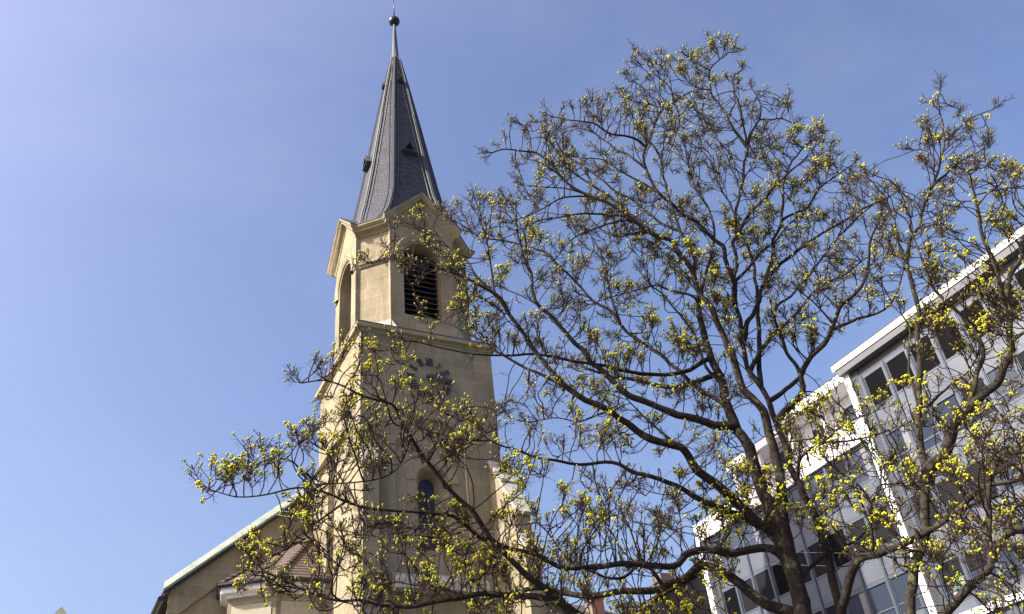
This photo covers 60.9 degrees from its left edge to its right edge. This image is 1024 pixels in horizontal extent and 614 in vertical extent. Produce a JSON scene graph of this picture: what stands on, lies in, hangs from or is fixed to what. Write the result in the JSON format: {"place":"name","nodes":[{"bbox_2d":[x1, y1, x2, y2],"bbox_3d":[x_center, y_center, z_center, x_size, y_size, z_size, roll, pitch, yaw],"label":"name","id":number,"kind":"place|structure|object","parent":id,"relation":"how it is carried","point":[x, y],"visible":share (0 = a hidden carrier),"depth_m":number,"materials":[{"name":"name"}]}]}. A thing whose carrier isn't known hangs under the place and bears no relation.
{"place":"outdoors","nodes":[
{"label":"outdoors","id":0,"kind":"place"},
{"bbox_2d":[54,607,66,613],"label":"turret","id":1,"kind":"object","parent":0,"point":[61,610],"visible":1,"depth_m":53.01,"materials":[{"name":"stone"}]},
{"bbox_2d":[151,0,568,613],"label":"church","id":2,"kind":"structure","parent":0,"point":[399,180],"depth_m":42.57,"materials":[{"name":"paint"}]},
{"bbox_2d":[419,479,435,550],"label":"window","id":3,"kind":"structure","parent":2,"relation":"in","point":[424,484],"depth_m":39.99,"materials":[{"name":"black glass"}]},
{"bbox_2d":[281,515,920,567],"bbox_3d":[3.825,9.642,39.335,30.127,5.555,4.960,-5,-35,-3],"label":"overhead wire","id":4,"kind":"object","parent":2,"relation":"attached to","point":[611,553],"visible":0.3,"depth_m":38.47,"materials":[{"name":"black metal"}]},
{"bbox_2d":[0,0,1023,613],"label":"sky","id":5,"kind":"structure","parent":0,"point":[177,177],"materials":[{"name":"blue"}]},
{"bbox_2d":[625,570,711,613],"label":"town house","id":6,"kind":"structure","parent":0,"point":[696,582],"depth_m":62.31,"materials":[{"name":"orange tile"}]},
{"bbox_2d":[693,225,1023,613],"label":"office building","id":7,"kind":"structure","parent":0,"point":[876,361],"depth_m":44.13,"materials":[{"name":"white paint"}]},
{"bbox_2d":[707,532,731,590],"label":"window","id":8,"kind":"structure","parent":7,"relation":"in","point":[714,539],"depth_m":55.02,"materials":[{"name":"grey glass"}]},
{"bbox_2d":[719,584,740,613],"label":"window","id":9,"kind":"structure","parent":7,"relation":"in","point":[729,592],"depth_m":53.54,"materials":[{"name":"black glass"}]},
{"bbox_2d":[722,523,749,578],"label":"window","id":10,"kind":"structure","parent":7,"relation":"in","point":[743,567],"depth_m":53.55,"materials":[{"name":"grey glass"}]},
{"bbox_2d":[735,575,759,613],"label":"window","id":11,"kind":"structure","parent":7,"relation":"in","point":[747,606],"depth_m":52.27,"materials":[{"name":"grey glass"}]},
{"bbox_2d":[738,521,766,573],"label":"window","id":12,"kind":"structure","parent":7,"relation":"in","point":[753,560],"depth_m":52.52,"materials":[{"name":"grey glass"}]},
{"bbox_2d":[750,566,775,613],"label":"window","id":13,"kind":"structure","parent":7,"relation":"in","point":[761,581],"depth_m":51.21,"materials":[{"name":"grey glass"}]},
{"bbox_2d":[753,508,777,564],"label":"window","id":14,"kind":"structure","parent":7,"relation":"in","point":[770,558],"depth_m":51.45,"materials":[{"name":"grey glass"}]},
{"bbox_2d":[767,559,791,605],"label":"window","id":15,"kind":"structure","parent":7,"relation":"in","point":[778,579],"depth_m":50.10,"materials":[{"name":"black glass"}]},
{"bbox_2d":[779,447,793,464],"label":"attic window","id":16,"kind":"structure","parent":7,"relation":"in","point":[782,453],"depth_m":52.99,"materials":[{"name":"grey glass"}]},
{"bbox_2d":[774,498,801,549],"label":"window","id":17,"kind":"structure","parent":7,"relation":"in","point":[797,542],"depth_m":49.73,"materials":[{"name":"grey glass"}]},
{"bbox_2d":[787,480,817,545],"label":"window","id":18,"kind":"structure","parent":7,"relation":"in","point":[805,537],"depth_m":49.32,"materials":[{"name":"grey glass"}]},
{"bbox_2d":[796,547,819,610],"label":"window","id":19,"kind":"structure","parent":7,"relation":"in","point":[808,581],"depth_m":48.13,"materials":[{"name":"grey glass"}]},
{"bbox_2d":[812,607,821,613],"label":"window","id":20,"kind":"structure","parent":7,"relation":"in","point":[817,611],"depth_m":47.21,"materials":[{"name":"grey glass"}]},
{"bbox_2d":[812,426,823,442],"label":"attic window","id":21,"kind":"structure","parent":7,"relation":"in","point":[815,431],"depth_m":50.86,"materials":[{"name":"grey glass"}]},
{"bbox_2d":[802,538,833,605],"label":"window","id":22,"kind":"structure","parent":7,"relation":"in","point":[818,573],"depth_m":47.56,"materials":[{"name":"grey glass"}]},
{"bbox_2d":[805,468,839,530],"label":"window","id":23,"kind":"structure","parent":7,"relation":"in","point":[820,472],"depth_m":48.78,"materials":[{"name":"grey glass"}]},
{"bbox_2d":[820,601,835,613],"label":"window","id":24,"kind":"structure","parent":7,"relation":"in","point":[830,608],"depth_m":46.54,"materials":[{"name":"grey glass"}]},
{"bbox_2d":[822,457,861,524],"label":"window","id":25,"kind":"structure","parent":7,"relation":"in","point":[845,513],"depth_m":47.13,"materials":[{"name":"grey glass"}]},
{"bbox_2d":[826,527,861,593],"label":"window","id":26,"kind":"structure","parent":7,"relation":"in","point":[841,572],"depth_m":46.39,"materials":[{"name":"grey glass"}]},
{"bbox_2d":[841,404,856,420],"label":"attic window","id":27,"kind":"structure","parent":7,"relation":"in","point":[850,407],"depth_m":48.94,"materials":[{"name":"grey glass"}]},
{"bbox_2d":[847,588,869,613],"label":"window","id":28,"kind":"structure","parent":7,"relation":"in","point":[857,604],"depth_m":44.99,"materials":[{"name":"grey glass"}]},
{"bbox_2d":[842,444,883,510],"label":"window","id":29,"kind":"structure","parent":7,"relation":"in","point":[858,450],"depth_m":46.12,"materials":[{"name":"grey glass"}]},
{"bbox_2d":[842,514,883,586],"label":"window","id":30,"kind":"structure","parent":7,"relation":"in","point":[870,572],"depth_m":45.03,"materials":[{"name":"grey glass"}]},
{"bbox_2d":[864,441,885,494],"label":"window","id":31,"kind":"structure","parent":7,"relation":"in","point":[878,478],"depth_m":45.47,"materials":[{"name":"grey glass"}]},
{"bbox_2d":[862,578,896,613],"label":"window","id":32,"kind":"structure","parent":7,"relation":"in","point":[877,595],"depth_m":43.89,"materials":[{"name":"grey glass"}]},
{"bbox_2d":[859,364,902,432],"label":"window","id":33,"kind":"structure","parent":7,"relation":"in","point":[875,378],"depth_m":44.99,"materials":[{"name":"grey glass"}]},
{"bbox_2d":[862,504,904,576],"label":"window","id":34,"kind":"structure","parent":7,"relation":"in","point":[885,566],"depth_m":43.92,"materials":[{"name":"grey glass"}]},
{"bbox_2d":[886,500,908,564],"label":"window","id":35,"kind":"structure","parent":7,"relation":"in","point":[889,510],"depth_m":43.55,"materials":[{"name":"grey glass"}]},
{"bbox_2d":[880,421,920,495],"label":"window","id":36,"kind":"structure","parent":7,"relation":"in","point":[905,437],"depth_m":43.09,"materials":[{"name":"grey glass"}]},
{"bbox_2d":[880,348,925,419],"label":"window","id":37,"kind":"structure","parent":7,"relation":"in","point":[896,365],"depth_m":43.99,"materials":[{"name":"grey glass"}]},
{"bbox_2d":[884,568,924,613],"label":"window","id":38,"kind":"structure","parent":7,"relation":"in","point":[897,586],"depth_m":42.84,"materials":[{"name":"grey glass"}]},
{"bbox_2d":[917,583,929,613],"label":"window","id":39,"kind":"structure","parent":7,"relation":"in","point":[923,603],"depth_m":41.51,"materials":[{"name":"grey glass"}]},
{"bbox_2d":[903,409,951,479],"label":"window","id":40,"kind":"structure","parent":7,"relation":"in","point":[928,435],"depth_m":41.89,"materials":[{"name":"grey glass"}]},
{"bbox_2d":[903,331,951,402],"bbox_3d":[20.294,2.961,42.573,0.162,3.370,1.560,12,-39,-24],"label":"window","id":41,"kind":"structure","parent":7,"relation":"in","point":[932,367],"depth_m":42.42,"materials":[{"name":"grey glass"}]},
{"bbox_2d":[903,490,955,563],"bbox_3d":[19.580,10.157,40.876,0.162,3.370,1.560,12,-39,-24],"label":"window","id":42,"kind":"structure","parent":7,"relation":"in","point":[916,518],"depth_m":41.11,"materials":[{"name":"grey glass"}]},
{"bbox_2d":[930,554,973,603],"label":"window","id":43,"kind":"structure","parent":7,"relation":"in","point":[957,565],"depth_m":39.51,"materials":[{"name":"grey glass"}]},
{"bbox_2d":[927,314,979,388],"bbox_3d":[20.971,2.092,41.468,0.162,3.370,1.560,12,-39,-24],"label":"window","id":44,"kind":"structure","parent":7,"relation":"in","point":[946,359],"depth_m":41.53,"materials":[{"name":"grey glass"}]},
{"bbox_2d":[929,391,981,466],"bbox_3d":[20.617,5.690,40.621,0.170,3.370,1.560,12,-39,-24],"label":"window","id":45,"kind":"structure","parent":7,"relation":"in","point":[948,397],"depth_m":41.02,"materials":[{"name":"grey glass"}]},
{"bbox_2d":[930,472,983,551],"bbox_3d":[20.257,9.287,39.771,0.162,3.370,1.560,12,-39,-24],"label":"window","id":46,"kind":"structure","parent":7,"relation":"in","point":[955,491],"depth_m":40.17,"materials":[{"name":"grey glass"}]},
{"bbox_2d":[951,297,1006,371],"bbox_3d":[21.648,1.222,40.364,0.162,3.370,1.560,12,-39,-24],"label":"window","id":47,"kind":"structure","parent":7,"relation":"in","point":[959,320],"depth_m":40.35,"materials":[{"name":"grey glass"}]},
{"bbox_2d":[953,374,1007,451],"bbox_3d":[21.294,4.820,39.517,0.170,3.370,1.560,12,-39,-24],"label":"window","id":48,"kind":"structure","parent":7,"relation":"in","point":[980,383],"depth_m":39.47,"materials":[{"name":"grey glass"}]},
{"bbox_2d":[958,455,1010,537],"bbox_3d":[20.933,8.417,38.667,0.162,3.370,1.560,12,-39,-24],"label":"window","id":49,"kind":"structure","parent":7,"relation":"in","point":[975,509],"depth_m":38.85,"materials":[{"name":"grey glass"}]},
{"bbox_2d":[956,542,1014,613],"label":"window","id":50,"kind":"structure","parent":7,"relation":"in","point":[969,572],"depth_m":38.25,"materials":[{"name":"grey glass"}]},
{"bbox_2d":[980,361,1023,436],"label":"window","id":51,"kind":"structure","parent":7,"relation":"in","point":[987,373],"depth_m":38.62,"materials":[{"name":"grey glass"}]},
{"bbox_2d":[982,276,1023,351],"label":"window","id":52,"kind":"structure","parent":7,"relation":"in","point":[1021,340],"depth_m":39.15,"materials":[{"name":"grey glass"}]},
{"bbox_2d":[983,441,1023,522],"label":"window","id":53,"kind":"structure","parent":7,"relation":"in","point":[1002,487],"depth_m":37.70,"materials":[{"name":"grey glass"}]},
{"bbox_2d":[992,534,1023,613],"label":"window","id":54,"kind":"structure","parent":7,"relation":"in","point":[1015,607],"depth_m":37.05,"materials":[{"name":"grey glass"}]},
{"bbox_2d":[1006,263,1023,306],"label":"window","id":55,"kind":"structure","parent":7,"relation":"in","point":[1021,268],"depth_m":39.07,"materials":[{"name":"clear glass"}]},
{"bbox_2d":[1012,434,1023,460],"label":"window","id":56,"kind":"structure","parent":7,"relation":"in","point":[1020,434],"depth_m":37.69,"materials":[{"name":"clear glass"}]},
{"bbox_2d":[1013,346,1023,383],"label":"window","id":57,"kind":"structure","parent":7,"relation":"in","point":[1020,356],"depth_m":38.31,"materials":[{"name":"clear glass"}]},
{"bbox_2d":[1018,522,1023,544],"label":"window","id":58,"kind":"structure","parent":7,"relation":"in","point":[1020,535],"depth_m":36.71,"materials":[{"name":"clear glass"}]},
{"label":"ground","id":59,"kind":"structure","parent":0,"visible":0},
{"bbox_2d":[572,598,615,613],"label":"town house","id":60,"kind":"structure","parent":59,"relation":"on","point":[599,604],"depth_m":68.57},
{"bbox_2d":[181,29,1023,613],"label":"maple tree","id":61,"kind":"object","parent":59,"relation":"on","point":[773,525],"visible":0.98,"depth_m":10.04,"materials":[{"name":"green plant"}]},
{"bbox_2d":[838,69,1023,613],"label":"maple tree","id":62,"kind":"object","parent":59,"relation":"on","point":[935,463],"visible":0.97,"depth_m":9.76,"materials":[{"name":"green plant"}]}
]}

